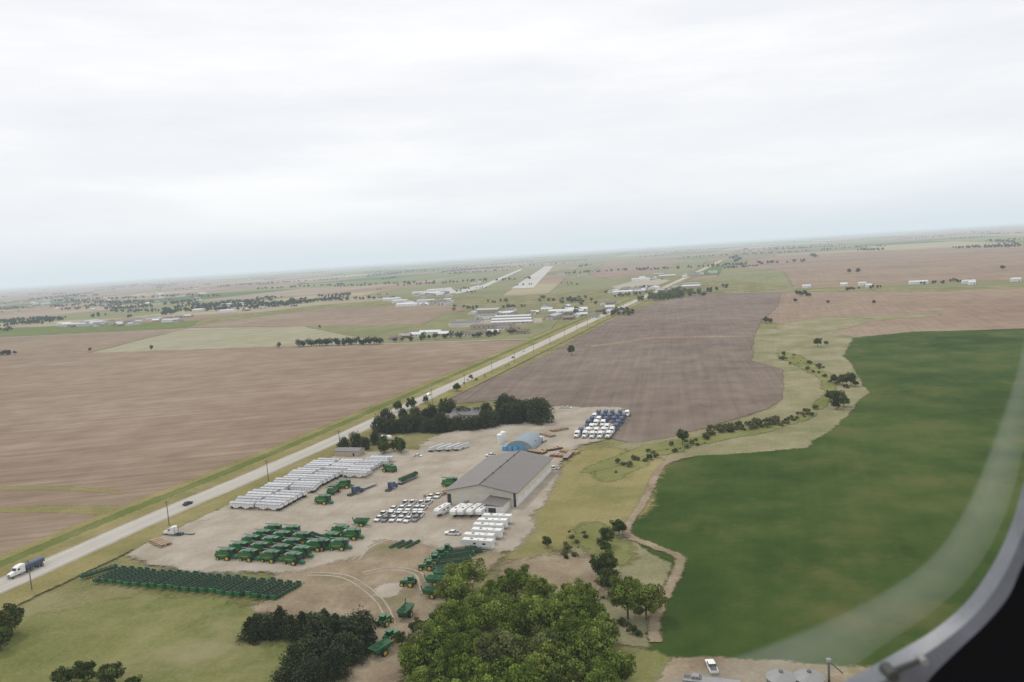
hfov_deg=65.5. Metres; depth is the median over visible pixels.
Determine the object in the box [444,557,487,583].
deciduous tree
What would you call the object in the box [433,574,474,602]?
deciduous tree
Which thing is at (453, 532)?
pickup truck
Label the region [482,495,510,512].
storage building
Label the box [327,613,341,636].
cedar tree
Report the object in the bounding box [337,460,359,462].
grain trailer
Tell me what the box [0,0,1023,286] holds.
sky
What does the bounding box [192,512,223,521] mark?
gravel drive
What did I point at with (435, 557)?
farm tractor
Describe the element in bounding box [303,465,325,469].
grain trailer
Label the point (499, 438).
storage tank
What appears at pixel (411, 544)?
grain header
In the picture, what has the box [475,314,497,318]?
warehouse
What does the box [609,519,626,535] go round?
broadleaf tree
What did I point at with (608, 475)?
grass patch
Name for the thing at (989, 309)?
brown field
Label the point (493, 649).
deciduous tree
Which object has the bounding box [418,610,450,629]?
deciduous tree
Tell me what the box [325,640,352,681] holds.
juniper tree
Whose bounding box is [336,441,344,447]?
juniper tree
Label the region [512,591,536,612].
deciduous tree
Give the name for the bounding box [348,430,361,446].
juniper tree
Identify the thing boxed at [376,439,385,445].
broadleaf tree
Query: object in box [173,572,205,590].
grain header
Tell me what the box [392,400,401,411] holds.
broadleaf tree
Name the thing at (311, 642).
juniper tree
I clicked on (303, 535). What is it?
combine harvester
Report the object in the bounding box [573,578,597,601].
deciduous tree
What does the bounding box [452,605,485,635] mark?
deciduous tree
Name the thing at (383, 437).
broadleaf tree
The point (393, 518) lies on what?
pickup truck
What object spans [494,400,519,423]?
juniper tree
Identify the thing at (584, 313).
house
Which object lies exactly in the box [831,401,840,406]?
broadleaf tree
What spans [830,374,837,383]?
broadleaf tree
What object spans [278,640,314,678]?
juniper tree
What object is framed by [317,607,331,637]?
cedar tree
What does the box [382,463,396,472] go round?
combine harvester
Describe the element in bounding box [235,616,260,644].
cedar tree
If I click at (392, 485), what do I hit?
semi truck
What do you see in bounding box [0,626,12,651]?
broadleaf tree
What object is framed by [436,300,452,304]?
warehouse
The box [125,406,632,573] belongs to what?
gravel yard
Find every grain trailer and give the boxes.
[25,556,44,568]
[229,501,256,508]
[235,499,260,501]
[237,496,263,499]
[245,494,269,498]
[247,491,273,494]
[252,489,278,493]
[255,502,283,510]
[259,487,286,491]
[260,499,287,508]
[264,484,289,488]
[265,497,292,505]
[267,482,292,485]
[269,494,296,502]
[273,480,295,482]
[274,492,301,500]
[275,477,300,480]
[280,490,306,497]
[283,476,305,478]
[287,473,309,475]
[289,471,313,473]
[290,485,316,492]
[292,469,316,472]
[292,483,318,489]
[295,481,321,487]
[297,467,321,471]
[300,478,326,485]
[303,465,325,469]
[305,476,330,483]
[306,463,330,465]
[308,474,333,481]
[310,462,331,463]
[312,460,335,461]
[314,472,338,479]
[317,458,340,461]
[318,470,342,476]
[325,466,346,471]
[331,462,354,464]
[331,464,352,466]
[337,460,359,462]
[341,459,364,460]
[343,471,368,477]
[347,467,371,468]
[347,468,371,473]
[350,465,375,469]
[354,463,379,469]
[359,461,381,464]
[364,459,388,464]
[365,457,388,459]
[370,455,393,460]
[427,443,443,451]
[436,443,452,451]
[445,443,460,451]
[453,442,469,450]
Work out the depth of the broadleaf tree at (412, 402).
532.46 m
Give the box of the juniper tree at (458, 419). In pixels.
[451,415,463,428]
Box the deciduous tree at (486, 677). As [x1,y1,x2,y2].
[461,660,502,681]
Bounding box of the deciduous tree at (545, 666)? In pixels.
[516,651,566,681]
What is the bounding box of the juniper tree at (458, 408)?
[455,404,466,410]
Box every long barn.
[490,320,533,323]
[491,317,532,319]
[491,318,532,320]
[492,314,531,316]
[492,316,531,317]
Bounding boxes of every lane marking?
[0,267,706,585]
[1,278,684,589]
[6,268,703,578]
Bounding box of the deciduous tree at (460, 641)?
[447,628,478,656]
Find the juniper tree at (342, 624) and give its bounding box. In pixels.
[333,616,357,632]
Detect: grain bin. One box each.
[765,669,795,681]
[794,669,824,681]
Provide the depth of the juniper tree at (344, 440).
432.15 m
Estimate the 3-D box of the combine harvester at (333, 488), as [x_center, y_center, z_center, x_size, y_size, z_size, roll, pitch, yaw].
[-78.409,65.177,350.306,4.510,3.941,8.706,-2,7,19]
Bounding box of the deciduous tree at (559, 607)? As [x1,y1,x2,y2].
[539,593,581,629]
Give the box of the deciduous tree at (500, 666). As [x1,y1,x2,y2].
[484,654,523,681]
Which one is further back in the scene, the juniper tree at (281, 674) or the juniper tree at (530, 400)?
the juniper tree at (530, 400)
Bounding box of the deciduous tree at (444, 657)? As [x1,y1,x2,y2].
[430,639,461,681]
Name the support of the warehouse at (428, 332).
on the crop field at (385, 332)
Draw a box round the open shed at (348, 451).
[334,447,364,455]
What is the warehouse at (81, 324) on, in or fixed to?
on the crop field at (31, 331)
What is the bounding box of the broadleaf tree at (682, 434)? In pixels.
[676,429,689,443]
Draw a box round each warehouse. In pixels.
[56,322,76,325]
[60,322,79,326]
[74,323,90,326]
[80,319,98,322]
[146,316,161,319]
[161,318,182,322]
[192,308,206,311]
[219,309,236,312]
[382,297,401,300]
[392,299,409,302]
[395,302,418,306]
[416,299,435,302]
[419,330,442,335]
[427,299,443,303]
[433,292,446,295]
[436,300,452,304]
[451,320,483,326]
[475,308,501,312]
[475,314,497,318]
[544,312,562,319]
[548,308,577,314]
[556,309,584,314]
[608,288,620,293]
[613,290,632,294]
[631,277,649,280]
[633,289,645,293]
[648,286,659,289]
[659,274,675,277]
[682,283,700,285]
[682,284,699,288]
[687,273,699,275]
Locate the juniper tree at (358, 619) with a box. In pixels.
[339,604,378,653]
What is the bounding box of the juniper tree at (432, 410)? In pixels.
[425,404,437,418]
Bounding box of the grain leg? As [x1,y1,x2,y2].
[826,658,842,681]
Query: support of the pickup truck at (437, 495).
on the gravel yard at (195, 551)
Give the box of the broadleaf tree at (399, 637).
[393,631,406,645]
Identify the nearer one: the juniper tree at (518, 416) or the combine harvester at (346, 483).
the combine harvester at (346, 483)
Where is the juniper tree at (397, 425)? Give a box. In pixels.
[393,419,401,432]
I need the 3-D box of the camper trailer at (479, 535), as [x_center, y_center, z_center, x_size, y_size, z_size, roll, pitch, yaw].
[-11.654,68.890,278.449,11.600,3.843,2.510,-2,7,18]
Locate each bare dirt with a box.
[251,539,502,681]
[496,552,600,592]
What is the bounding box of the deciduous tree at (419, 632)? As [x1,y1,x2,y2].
[404,622,440,652]
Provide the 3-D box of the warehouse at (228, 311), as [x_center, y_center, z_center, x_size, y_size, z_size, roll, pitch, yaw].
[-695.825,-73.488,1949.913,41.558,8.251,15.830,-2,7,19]
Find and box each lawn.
[0,591,295,681]
[625,648,671,681]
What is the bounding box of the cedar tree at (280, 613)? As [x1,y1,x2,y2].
[270,605,288,638]
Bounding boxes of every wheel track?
[308,572,396,624]
[310,575,383,612]
[359,539,440,558]
[362,567,427,584]
[363,569,420,590]
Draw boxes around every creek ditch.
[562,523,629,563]
[580,411,817,472]
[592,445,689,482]
[775,352,836,409]
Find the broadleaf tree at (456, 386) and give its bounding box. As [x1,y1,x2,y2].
[452,383,460,389]
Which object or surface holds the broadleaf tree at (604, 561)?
on the grassland
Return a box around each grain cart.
[352,517,369,526]
[368,633,392,656]
[396,598,414,617]
[420,585,442,599]
[423,574,443,585]
[432,568,447,580]
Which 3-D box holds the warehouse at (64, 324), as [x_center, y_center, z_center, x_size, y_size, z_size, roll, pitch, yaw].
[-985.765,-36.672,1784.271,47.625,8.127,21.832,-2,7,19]
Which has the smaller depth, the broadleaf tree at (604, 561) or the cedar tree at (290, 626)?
the cedar tree at (290, 626)
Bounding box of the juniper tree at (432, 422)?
[429,418,438,432]
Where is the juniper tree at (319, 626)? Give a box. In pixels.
[302,612,335,652]
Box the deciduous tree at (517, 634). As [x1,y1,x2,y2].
[509,626,529,659]
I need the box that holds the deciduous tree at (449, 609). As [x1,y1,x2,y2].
[434,598,472,622]
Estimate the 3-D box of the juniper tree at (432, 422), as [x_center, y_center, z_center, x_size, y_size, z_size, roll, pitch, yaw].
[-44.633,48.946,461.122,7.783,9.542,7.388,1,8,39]
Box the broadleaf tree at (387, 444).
[381,442,389,450]
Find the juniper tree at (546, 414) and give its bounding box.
[525,398,554,425]
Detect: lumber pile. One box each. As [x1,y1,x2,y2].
[549,453,571,457]
[559,449,580,454]
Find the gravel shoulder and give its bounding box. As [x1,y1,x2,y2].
[0,270,698,593]
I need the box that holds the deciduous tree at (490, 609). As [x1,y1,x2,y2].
[479,589,513,631]
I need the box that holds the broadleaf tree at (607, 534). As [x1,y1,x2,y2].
[598,527,614,541]
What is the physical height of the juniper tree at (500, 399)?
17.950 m
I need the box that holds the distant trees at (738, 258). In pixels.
[0,226,1023,301]
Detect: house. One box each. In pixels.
[388,335,402,340]
[399,333,411,337]
[411,332,423,336]
[437,331,448,335]
[467,331,479,336]
[468,310,477,314]
[497,325,509,329]
[502,311,512,314]
[506,307,516,310]
[506,327,519,331]
[516,329,529,333]
[525,311,535,314]
[541,307,552,310]
[562,315,574,319]
[580,312,588,315]
[588,314,599,317]
[595,308,607,311]
[605,301,615,304]
[605,305,614,308]
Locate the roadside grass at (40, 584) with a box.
[0,260,724,610]
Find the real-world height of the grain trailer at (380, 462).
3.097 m
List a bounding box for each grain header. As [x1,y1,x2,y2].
[79,563,117,578]
[92,565,129,582]
[100,565,134,582]
[108,566,142,583]
[116,567,149,584]
[123,568,155,585]
[131,569,164,586]
[141,569,172,586]
[149,569,184,586]
[157,570,189,588]
[166,570,199,588]
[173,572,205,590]
[181,573,213,590]
[190,573,221,591]
[199,574,231,592]
[208,574,241,592]
[216,575,250,594]
[226,577,255,595]
[234,577,266,595]
[245,577,277,595]
[251,579,286,597]
[261,580,294,598]
[270,580,304,599]
[307,611,345,618]
[311,531,322,536]
[389,539,404,547]
[396,539,412,547]
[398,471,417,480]
[404,539,419,547]
[429,601,447,617]
[432,561,473,570]
[436,555,475,565]
[439,550,478,559]
[444,545,476,551]
[447,547,485,555]
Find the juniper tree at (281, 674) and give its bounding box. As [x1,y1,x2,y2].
[269,659,304,681]
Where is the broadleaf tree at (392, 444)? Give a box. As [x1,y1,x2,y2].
[390,439,395,450]
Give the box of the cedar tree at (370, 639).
[355,621,376,654]
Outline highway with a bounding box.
[0,260,721,591]
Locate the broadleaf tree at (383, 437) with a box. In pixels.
[378,435,387,441]
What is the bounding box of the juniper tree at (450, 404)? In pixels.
[442,397,456,412]
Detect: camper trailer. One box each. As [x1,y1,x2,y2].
[433,502,450,516]
[449,503,465,516]
[456,503,472,517]
[460,537,494,549]
[462,532,495,541]
[466,503,481,517]
[470,527,502,537]
[472,522,503,531]
[475,504,487,516]
[476,517,507,527]
[481,513,512,522]
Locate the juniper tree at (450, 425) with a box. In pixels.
[443,418,458,431]
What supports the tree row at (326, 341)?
on the grassland
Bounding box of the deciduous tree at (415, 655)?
[395,635,432,675]
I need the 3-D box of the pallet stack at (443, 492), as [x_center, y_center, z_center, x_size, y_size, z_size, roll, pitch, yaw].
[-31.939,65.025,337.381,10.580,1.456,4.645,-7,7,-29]
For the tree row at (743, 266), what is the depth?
1524.39 m
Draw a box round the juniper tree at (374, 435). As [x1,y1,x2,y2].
[369,430,379,444]
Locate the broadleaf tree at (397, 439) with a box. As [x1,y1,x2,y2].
[393,437,402,446]
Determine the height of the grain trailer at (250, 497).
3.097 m
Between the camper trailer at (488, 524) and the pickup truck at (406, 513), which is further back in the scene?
the pickup truck at (406, 513)
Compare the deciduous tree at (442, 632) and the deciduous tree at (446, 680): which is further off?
the deciduous tree at (442, 632)
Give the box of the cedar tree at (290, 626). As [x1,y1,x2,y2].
[282,614,302,640]
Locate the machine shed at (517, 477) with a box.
[444,450,552,506]
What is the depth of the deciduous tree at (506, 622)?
201.62 m
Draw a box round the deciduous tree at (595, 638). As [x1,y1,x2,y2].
[570,617,616,668]
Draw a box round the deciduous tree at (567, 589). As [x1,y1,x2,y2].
[551,581,579,600]
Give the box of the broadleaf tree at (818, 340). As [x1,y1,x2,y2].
[813,338,821,346]
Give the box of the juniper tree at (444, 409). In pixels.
[435,405,448,416]
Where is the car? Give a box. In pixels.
[182,501,192,505]
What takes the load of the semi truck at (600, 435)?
on the gravel yard at (195, 551)
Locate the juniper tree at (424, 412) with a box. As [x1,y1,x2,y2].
[421,408,429,418]
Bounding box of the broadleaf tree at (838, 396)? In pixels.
[829,390,846,408]
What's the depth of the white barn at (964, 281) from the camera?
1354.78 m
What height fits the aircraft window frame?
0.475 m
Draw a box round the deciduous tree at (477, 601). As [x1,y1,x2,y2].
[461,585,493,612]
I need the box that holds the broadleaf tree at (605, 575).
[593,567,622,591]
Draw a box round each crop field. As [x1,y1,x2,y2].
[0,321,197,336]
[306,307,558,342]
[364,266,542,297]
[549,258,706,292]
[717,267,792,286]
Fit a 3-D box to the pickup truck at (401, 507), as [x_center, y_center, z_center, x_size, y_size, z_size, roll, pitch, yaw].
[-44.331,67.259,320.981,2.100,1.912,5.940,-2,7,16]
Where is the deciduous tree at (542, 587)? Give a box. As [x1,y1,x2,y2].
[520,575,557,599]
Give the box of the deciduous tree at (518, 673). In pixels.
[496,659,547,681]
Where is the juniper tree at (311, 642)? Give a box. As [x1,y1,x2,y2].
[296,633,330,677]
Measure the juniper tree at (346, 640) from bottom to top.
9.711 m
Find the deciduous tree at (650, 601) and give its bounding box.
[624,583,668,619]
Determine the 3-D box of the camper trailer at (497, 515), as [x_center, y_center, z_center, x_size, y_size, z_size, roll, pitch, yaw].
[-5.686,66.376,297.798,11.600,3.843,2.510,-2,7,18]
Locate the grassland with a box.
[11,277,1023,681]
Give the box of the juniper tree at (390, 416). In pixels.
[386,412,395,420]
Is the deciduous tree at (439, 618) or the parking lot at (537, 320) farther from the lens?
the parking lot at (537, 320)
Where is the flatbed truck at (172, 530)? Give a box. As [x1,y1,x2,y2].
[163,525,183,535]
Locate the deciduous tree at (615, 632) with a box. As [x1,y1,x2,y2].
[581,610,620,644]
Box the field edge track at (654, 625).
[622,455,693,641]
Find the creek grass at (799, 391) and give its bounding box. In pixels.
[567,328,867,649]
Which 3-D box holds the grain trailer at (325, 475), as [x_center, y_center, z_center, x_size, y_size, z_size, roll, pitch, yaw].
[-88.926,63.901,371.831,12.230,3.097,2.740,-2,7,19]
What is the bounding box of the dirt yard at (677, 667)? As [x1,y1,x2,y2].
[656,654,869,681]
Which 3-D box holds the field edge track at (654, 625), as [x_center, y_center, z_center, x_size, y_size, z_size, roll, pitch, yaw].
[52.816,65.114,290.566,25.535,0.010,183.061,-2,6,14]
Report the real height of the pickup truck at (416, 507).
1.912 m
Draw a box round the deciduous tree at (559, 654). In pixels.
[526,639,577,673]
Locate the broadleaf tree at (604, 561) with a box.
[589,548,617,574]
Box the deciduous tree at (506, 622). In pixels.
[490,602,530,635]
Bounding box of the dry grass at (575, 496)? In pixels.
[510,448,665,558]
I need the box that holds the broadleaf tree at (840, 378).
[837,374,847,385]
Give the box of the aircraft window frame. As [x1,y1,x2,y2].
[843,484,1023,681]
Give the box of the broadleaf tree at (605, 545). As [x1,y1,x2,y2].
[599,540,611,551]
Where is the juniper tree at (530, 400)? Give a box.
[522,397,544,423]
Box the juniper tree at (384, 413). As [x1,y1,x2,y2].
[380,408,390,420]
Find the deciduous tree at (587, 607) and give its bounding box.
[564,589,609,620]
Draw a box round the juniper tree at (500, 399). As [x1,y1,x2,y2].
[492,393,513,415]
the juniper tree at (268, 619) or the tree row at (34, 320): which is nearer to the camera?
the juniper tree at (268, 619)
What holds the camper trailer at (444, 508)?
on the gravel yard at (195, 551)
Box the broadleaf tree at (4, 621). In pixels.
[0,610,17,631]
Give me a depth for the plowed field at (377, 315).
1514.49 m
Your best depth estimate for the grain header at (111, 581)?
266.24 m
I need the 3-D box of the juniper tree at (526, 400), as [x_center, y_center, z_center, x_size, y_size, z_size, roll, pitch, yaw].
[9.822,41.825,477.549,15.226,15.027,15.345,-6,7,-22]
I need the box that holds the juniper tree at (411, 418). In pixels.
[405,414,417,432]
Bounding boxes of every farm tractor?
[376,613,393,627]
[382,628,400,643]
[399,575,416,587]
[418,559,434,570]
[424,553,439,564]
[431,548,446,556]
[437,543,451,552]
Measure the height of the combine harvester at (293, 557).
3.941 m
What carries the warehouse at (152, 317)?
on the ground at (550, 280)
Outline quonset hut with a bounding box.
[507,432,542,450]
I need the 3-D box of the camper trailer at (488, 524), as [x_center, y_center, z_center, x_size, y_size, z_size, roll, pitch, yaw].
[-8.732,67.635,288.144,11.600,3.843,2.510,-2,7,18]
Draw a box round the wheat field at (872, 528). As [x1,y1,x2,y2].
[630,329,1023,666]
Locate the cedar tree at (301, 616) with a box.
[292,611,307,638]
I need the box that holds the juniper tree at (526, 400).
[520,398,533,420]
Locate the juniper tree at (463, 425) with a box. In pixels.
[458,419,468,430]
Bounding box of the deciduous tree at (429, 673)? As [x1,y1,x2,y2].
[404,663,444,681]
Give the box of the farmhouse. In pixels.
[451,409,481,419]
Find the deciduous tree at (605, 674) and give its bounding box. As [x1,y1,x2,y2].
[585,656,622,681]
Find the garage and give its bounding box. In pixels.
[441,413,459,418]
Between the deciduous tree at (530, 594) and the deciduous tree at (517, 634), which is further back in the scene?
the deciduous tree at (530, 594)
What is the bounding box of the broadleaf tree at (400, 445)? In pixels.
[396,441,405,453]
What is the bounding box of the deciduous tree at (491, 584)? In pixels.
[481,579,502,594]
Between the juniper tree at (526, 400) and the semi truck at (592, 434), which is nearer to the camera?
the semi truck at (592, 434)
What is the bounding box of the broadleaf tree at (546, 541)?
[542,536,551,546]
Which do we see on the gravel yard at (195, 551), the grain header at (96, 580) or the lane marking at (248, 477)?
the grain header at (96, 580)
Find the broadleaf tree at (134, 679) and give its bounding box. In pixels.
[124,674,142,681]
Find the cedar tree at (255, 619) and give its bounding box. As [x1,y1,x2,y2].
[243,613,269,645]
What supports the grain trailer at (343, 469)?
on the gravel yard at (195, 551)
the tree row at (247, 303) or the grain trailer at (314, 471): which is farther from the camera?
the tree row at (247, 303)
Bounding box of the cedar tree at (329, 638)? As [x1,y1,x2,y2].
[323,632,334,652]
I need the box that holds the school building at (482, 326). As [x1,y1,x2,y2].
[470,323,515,329]
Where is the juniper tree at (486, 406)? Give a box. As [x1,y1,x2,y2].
[480,402,493,413]
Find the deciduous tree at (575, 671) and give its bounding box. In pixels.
[557,657,593,681]
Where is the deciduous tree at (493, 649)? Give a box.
[467,627,524,673]
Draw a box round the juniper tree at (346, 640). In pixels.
[333,630,353,664]
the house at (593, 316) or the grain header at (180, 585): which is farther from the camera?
the house at (593, 316)
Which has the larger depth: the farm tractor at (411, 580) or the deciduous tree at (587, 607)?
the farm tractor at (411, 580)
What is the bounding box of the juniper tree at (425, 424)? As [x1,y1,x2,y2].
[418,419,431,432]
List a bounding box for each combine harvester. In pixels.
[215,546,237,560]
[228,540,248,553]
[238,547,260,561]
[241,533,260,546]
[249,541,269,554]
[252,528,270,539]
[260,548,281,563]
[261,535,279,548]
[263,523,281,533]
[270,543,289,556]
[272,530,290,542]
[282,524,300,533]
[282,537,300,549]
[282,550,304,565]
[291,544,313,558]
[292,531,310,544]
[305,538,327,551]
[313,536,330,551]
[314,493,333,504]
[321,530,339,539]
[324,483,340,494]
[328,537,351,550]
[331,523,349,536]
[336,479,353,488]
[341,527,363,540]
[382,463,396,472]
[441,477,457,486]
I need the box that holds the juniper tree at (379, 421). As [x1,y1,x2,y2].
[369,414,384,432]
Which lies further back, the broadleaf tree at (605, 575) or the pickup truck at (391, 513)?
the pickup truck at (391, 513)
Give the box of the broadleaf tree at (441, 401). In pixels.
[438,398,446,406]
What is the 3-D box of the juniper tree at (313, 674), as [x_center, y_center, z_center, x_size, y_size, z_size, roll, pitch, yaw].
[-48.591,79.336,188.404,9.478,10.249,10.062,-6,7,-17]
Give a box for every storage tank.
[497,433,502,443]
[500,431,505,440]
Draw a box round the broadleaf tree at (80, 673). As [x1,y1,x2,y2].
[70,660,97,681]
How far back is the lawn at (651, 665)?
190.37 m
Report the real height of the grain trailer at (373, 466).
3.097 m
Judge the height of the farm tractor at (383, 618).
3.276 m
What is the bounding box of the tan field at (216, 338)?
[92,326,387,352]
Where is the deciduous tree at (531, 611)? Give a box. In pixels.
[506,594,556,638]
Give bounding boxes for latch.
[879,653,928,681]
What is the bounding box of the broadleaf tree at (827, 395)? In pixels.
[824,390,831,399]
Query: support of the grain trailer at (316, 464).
on the gravel yard at (195, 551)
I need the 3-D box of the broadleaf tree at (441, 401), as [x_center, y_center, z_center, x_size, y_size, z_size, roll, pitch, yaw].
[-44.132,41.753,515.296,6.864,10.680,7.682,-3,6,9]
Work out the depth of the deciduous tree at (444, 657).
185.98 m
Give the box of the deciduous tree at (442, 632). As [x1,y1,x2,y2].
[421,619,461,656]
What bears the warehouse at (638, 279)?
on the crop field at (587, 281)
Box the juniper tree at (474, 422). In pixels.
[467,416,480,430]
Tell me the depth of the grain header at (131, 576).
265.37 m
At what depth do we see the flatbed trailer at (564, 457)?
383.55 m
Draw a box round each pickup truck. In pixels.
[373,515,383,521]
[379,510,388,514]
[381,515,390,521]
[387,511,395,515]
[388,505,398,510]
[388,515,397,521]
[395,511,403,515]
[396,515,404,521]
[397,505,406,510]
[400,500,409,504]
[402,511,409,516]
[403,516,412,522]
[404,505,413,510]
[408,499,416,504]
[411,515,420,521]
[412,505,420,510]
[417,500,424,504]
[417,511,424,517]
[418,505,427,510]
[423,499,432,504]
[426,494,434,498]
[433,492,441,498]
[444,529,460,535]
[682,673,701,681]
[705,659,718,673]
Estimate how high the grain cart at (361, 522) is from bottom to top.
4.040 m
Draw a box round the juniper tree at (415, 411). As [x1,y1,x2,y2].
[409,406,421,416]
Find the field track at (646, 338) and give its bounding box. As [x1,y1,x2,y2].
[591,335,751,346]
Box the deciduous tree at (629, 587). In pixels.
[606,574,644,619]
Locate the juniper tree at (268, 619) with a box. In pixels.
[257,611,283,641]
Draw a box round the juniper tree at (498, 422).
[486,410,501,426]
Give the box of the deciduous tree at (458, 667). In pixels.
[447,652,491,681]
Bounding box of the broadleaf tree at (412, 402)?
[405,397,417,408]
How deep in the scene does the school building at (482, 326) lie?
1081.23 m
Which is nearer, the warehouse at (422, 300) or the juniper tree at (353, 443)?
the juniper tree at (353, 443)
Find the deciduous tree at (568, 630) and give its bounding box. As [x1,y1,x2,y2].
[550,608,589,659]
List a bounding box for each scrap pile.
[527,449,546,454]
[540,432,555,437]
[541,446,562,451]
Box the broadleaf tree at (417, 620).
[408,616,424,632]
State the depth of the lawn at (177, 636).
219.54 m
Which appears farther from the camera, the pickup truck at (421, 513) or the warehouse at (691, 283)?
the warehouse at (691, 283)
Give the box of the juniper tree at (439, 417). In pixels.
[432,411,451,433]
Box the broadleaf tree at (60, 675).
[48,666,71,681]
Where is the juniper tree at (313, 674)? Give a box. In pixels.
[290,652,325,681]
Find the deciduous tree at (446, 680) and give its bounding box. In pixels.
[433,675,464,681]
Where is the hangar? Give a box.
[427,288,445,291]
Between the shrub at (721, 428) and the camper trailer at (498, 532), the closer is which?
the camper trailer at (498, 532)
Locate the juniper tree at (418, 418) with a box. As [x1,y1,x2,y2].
[411,415,425,432]
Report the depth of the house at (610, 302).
1396.57 m
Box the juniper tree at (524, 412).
[520,405,528,421]
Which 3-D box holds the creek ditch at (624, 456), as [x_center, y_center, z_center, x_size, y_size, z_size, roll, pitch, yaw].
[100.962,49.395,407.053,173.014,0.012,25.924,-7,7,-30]
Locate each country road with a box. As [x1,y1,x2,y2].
[0,325,313,337]
[388,339,527,343]
[394,302,574,306]
[738,285,1023,292]
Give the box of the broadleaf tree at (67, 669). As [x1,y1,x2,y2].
[65,665,75,681]
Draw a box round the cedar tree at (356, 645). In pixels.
[349,635,370,665]
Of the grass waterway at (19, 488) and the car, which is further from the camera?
the grass waterway at (19, 488)
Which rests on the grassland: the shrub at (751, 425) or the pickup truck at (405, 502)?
the shrub at (751, 425)
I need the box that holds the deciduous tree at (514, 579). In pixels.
[497,564,530,598]
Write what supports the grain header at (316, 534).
on the gravel yard at (195, 551)
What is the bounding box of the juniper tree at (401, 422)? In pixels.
[396,415,411,434]
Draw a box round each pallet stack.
[149,537,171,547]
[423,490,446,497]
[549,427,568,431]
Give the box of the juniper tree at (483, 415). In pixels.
[477,408,497,428]
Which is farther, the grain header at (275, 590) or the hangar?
the hangar
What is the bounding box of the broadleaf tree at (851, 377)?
[844,372,856,381]
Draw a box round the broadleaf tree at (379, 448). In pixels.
[377,442,386,451]
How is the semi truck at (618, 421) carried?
on the gravel yard at (195, 551)
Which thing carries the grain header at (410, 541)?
on the gravel yard at (195, 551)
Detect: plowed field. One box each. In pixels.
[0,279,237,301]
[0,328,186,355]
[192,305,470,326]
[589,260,687,278]
[723,244,1023,284]
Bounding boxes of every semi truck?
[6,562,32,578]
[347,486,363,495]
[385,481,397,491]
[574,430,581,437]
[582,429,588,438]
[585,418,591,426]
[589,431,595,438]
[594,419,599,426]
[594,427,599,434]
[597,431,604,438]
[600,419,605,426]
[604,423,609,429]
[605,429,612,438]
[609,426,615,433]
[611,415,615,422]
[613,422,619,430]
[615,419,621,425]
[619,416,624,423]
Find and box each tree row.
[0,292,375,316]
[0,315,65,330]
[0,325,320,354]
[2,267,461,296]
[295,336,383,346]
[377,278,969,297]
[392,327,515,342]
[452,285,652,315]
[637,286,701,301]
[683,244,1021,249]
[696,264,810,296]
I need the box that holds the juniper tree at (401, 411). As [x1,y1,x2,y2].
[398,407,407,418]
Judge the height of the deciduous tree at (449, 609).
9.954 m
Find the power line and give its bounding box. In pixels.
[19,312,604,566]
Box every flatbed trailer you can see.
[360,483,377,491]
[397,475,417,484]
[562,451,572,459]
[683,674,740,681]
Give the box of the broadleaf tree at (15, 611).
[0,603,24,634]
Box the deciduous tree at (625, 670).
[595,648,636,679]
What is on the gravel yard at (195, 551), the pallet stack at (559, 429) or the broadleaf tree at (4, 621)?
the pallet stack at (559, 429)
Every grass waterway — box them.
[0,486,125,493]
[0,505,117,515]
[775,313,940,331]
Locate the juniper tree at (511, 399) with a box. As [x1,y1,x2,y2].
[507,396,518,403]
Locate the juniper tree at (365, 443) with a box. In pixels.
[359,436,370,449]
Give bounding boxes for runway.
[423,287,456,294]
[455,285,481,293]
[481,269,521,287]
[513,266,552,287]
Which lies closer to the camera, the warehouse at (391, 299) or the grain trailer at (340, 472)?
the grain trailer at (340, 472)
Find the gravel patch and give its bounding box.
[376,581,403,596]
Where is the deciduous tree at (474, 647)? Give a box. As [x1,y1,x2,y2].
[463,631,505,658]
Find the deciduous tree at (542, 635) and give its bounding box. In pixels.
[522,624,563,658]
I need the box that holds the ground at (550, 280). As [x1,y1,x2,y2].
[0,222,1023,327]
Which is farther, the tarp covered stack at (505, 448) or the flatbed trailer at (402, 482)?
the tarp covered stack at (505, 448)
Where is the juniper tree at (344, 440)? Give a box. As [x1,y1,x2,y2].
[339,437,349,446]
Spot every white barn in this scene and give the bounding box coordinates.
[802,284,810,287]
[908,280,927,284]
[961,279,975,283]
[968,281,975,284]
[1010,277,1020,281]
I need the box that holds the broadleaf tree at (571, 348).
[567,345,574,354]
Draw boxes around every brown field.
[0,340,525,554]
[451,292,784,442]
[763,288,1023,336]
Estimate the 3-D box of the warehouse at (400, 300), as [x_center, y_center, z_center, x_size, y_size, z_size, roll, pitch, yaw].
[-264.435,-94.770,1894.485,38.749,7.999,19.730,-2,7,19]
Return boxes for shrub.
[563,544,572,551]
[617,617,624,625]
[625,461,632,466]
[626,624,637,632]
[635,629,642,635]
[716,426,725,431]
[747,422,755,428]
[753,418,760,424]
[762,421,771,426]
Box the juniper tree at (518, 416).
[508,403,524,423]
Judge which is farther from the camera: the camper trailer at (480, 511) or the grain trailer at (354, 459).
the grain trailer at (354, 459)
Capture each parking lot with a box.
[447,318,541,327]
[613,277,668,287]
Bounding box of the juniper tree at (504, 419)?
[498,405,511,424]
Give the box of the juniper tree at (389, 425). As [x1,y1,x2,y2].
[384,419,397,434]
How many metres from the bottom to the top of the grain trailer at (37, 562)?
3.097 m
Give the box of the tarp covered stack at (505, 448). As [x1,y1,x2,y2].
[502,444,517,450]
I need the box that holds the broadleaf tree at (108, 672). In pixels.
[94,661,125,681]

